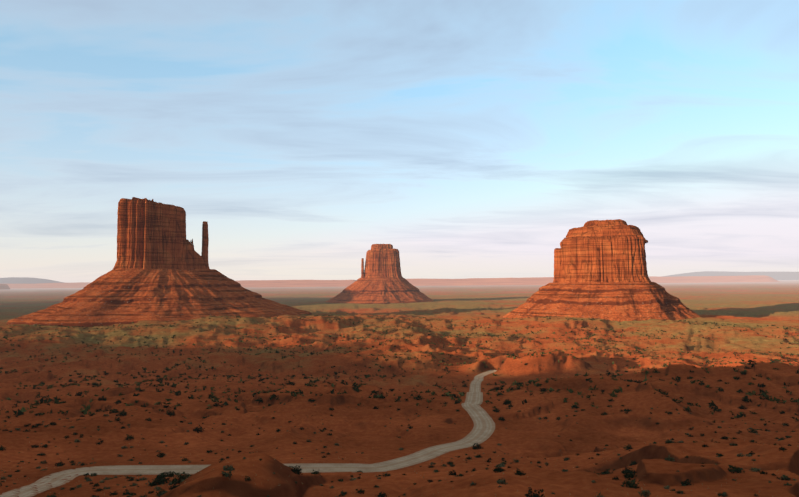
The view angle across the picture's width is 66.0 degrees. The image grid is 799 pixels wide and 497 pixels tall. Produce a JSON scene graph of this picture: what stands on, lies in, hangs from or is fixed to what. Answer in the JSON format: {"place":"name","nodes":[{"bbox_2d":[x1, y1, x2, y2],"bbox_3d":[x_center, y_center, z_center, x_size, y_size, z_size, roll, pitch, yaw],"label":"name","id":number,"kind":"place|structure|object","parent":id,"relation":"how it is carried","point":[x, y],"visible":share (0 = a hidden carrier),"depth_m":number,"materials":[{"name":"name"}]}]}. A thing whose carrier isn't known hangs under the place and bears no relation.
{"place":"outdoors","nodes":[
{"label":"outdoors","id":0,"kind":"place"},
{"bbox_2d":[0,277,64,283],"bbox_3d":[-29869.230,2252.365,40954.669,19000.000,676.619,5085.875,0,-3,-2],"label":"range","id":1,"kind":"structure","parent":0,"point":[15,280],"depth_m":40498.37,"materials":[{"name":"grey stone"}]},
{"bbox_2d":[0,370,496,496],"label":"dirt road","id":2,"kind":"structure","parent":0,"point":[483,429],"depth_m":193.94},
{"bbox_2d":[0,280,798,496],"bbox_3d":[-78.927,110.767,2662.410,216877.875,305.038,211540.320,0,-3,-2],"label":"terrain","id":3,"kind":"structure","parent":0,"point":[527,435],"depth_m":332.72,"materials":[{"name":"brown soil"}]},
{"bbox_2d":[0,284,9,289],"bbox_3d":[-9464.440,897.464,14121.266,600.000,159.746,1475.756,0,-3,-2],"label":"mesa","id":4,"kind":"structure","parent":3,"relation":"on","point":[4,286],"depth_m":14444.73,"materials":[{"name":"grey stone"}]},
{"bbox_2d":[0,282,90,288],"bbox_3d":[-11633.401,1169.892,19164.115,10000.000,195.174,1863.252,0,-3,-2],"label":"mesa","id":5,"kind":"structure","parent":3,"relation":"on","point":[50,285],"depth_m":18477.78,"materials":[{"name":"stone"}]},
{"bbox_2d":[7,197,310,326],"bbox_3d":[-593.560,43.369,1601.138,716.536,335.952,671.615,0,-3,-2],"label":"butte","id":6,"kind":"object","parent":3,"relation":"on","point":[161,271],"visible":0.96,"depth_m":1504.79,"materials":[{"name":"stone"}]},
{"bbox_2d":[236,280,355,287],"bbox_3d":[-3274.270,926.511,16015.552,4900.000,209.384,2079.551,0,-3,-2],"label":"mesa","id":7,"kind":"structure","parent":3,"relation":"on","point":[294,283],"depth_m":15223.34,"materials":[{"name":"stone"}]},
{"bbox_2d":[325,244,433,303],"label":"butte","id":8,"kind":"object","parent":3,"relation":"on","point":[381,280],"visible":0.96,"depth_m":3113.40,"materials":[{"name":"stone"}]},
{"bbox_2d":[0,315,798,496],"bbox_3d":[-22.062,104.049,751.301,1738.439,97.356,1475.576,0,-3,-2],"label":"desert scrub","id":9,"kind":"object","parent":3,"relation":"on","point":[628,473],"visible":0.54,"depth_m":335.16,"materials":[{"name":"green plant"}]},
{"bbox_2d":[406,277,553,285],"bbox_3d":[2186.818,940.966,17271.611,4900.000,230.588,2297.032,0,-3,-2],"label":"mesa","id":10,"kind":"structure","parent":3,"relation":"on","point":[486,281],"depth_m":16362.33,"materials":[{"name":"stone"}]},
{"bbox_2d":[502,219,699,321],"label":"butte","id":11,"kind":"object","parent":3,"relation":"on","point":[600,269],"visible":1,"depth_m":1459.35,"materials":[{"name":"stone"}]},
{"bbox_2d":[648,275,779,282],"bbox_3d":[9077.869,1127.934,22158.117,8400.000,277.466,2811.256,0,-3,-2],"label":"mesa","id":12,"kind":"structure","parent":3,"relation":"on","point":[712,279],"depth_m":21114.84,"materials":[{"name":"stone"}]},
{"bbox_2d":[0,0,798,282],"label":"sky","id":13,"kind":"structure","parent":0,"point":[467,138],"materials":[{"name":"blue"}]},
{"bbox_2d":[661,271,798,279],"bbox_3d":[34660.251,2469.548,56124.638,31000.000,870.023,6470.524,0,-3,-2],"label":"range","id":14,"kind":"structure","parent":0,"point":[785,275],"depth_m":55065.55,"materials":[{"name":"grey stone"}]}
]}

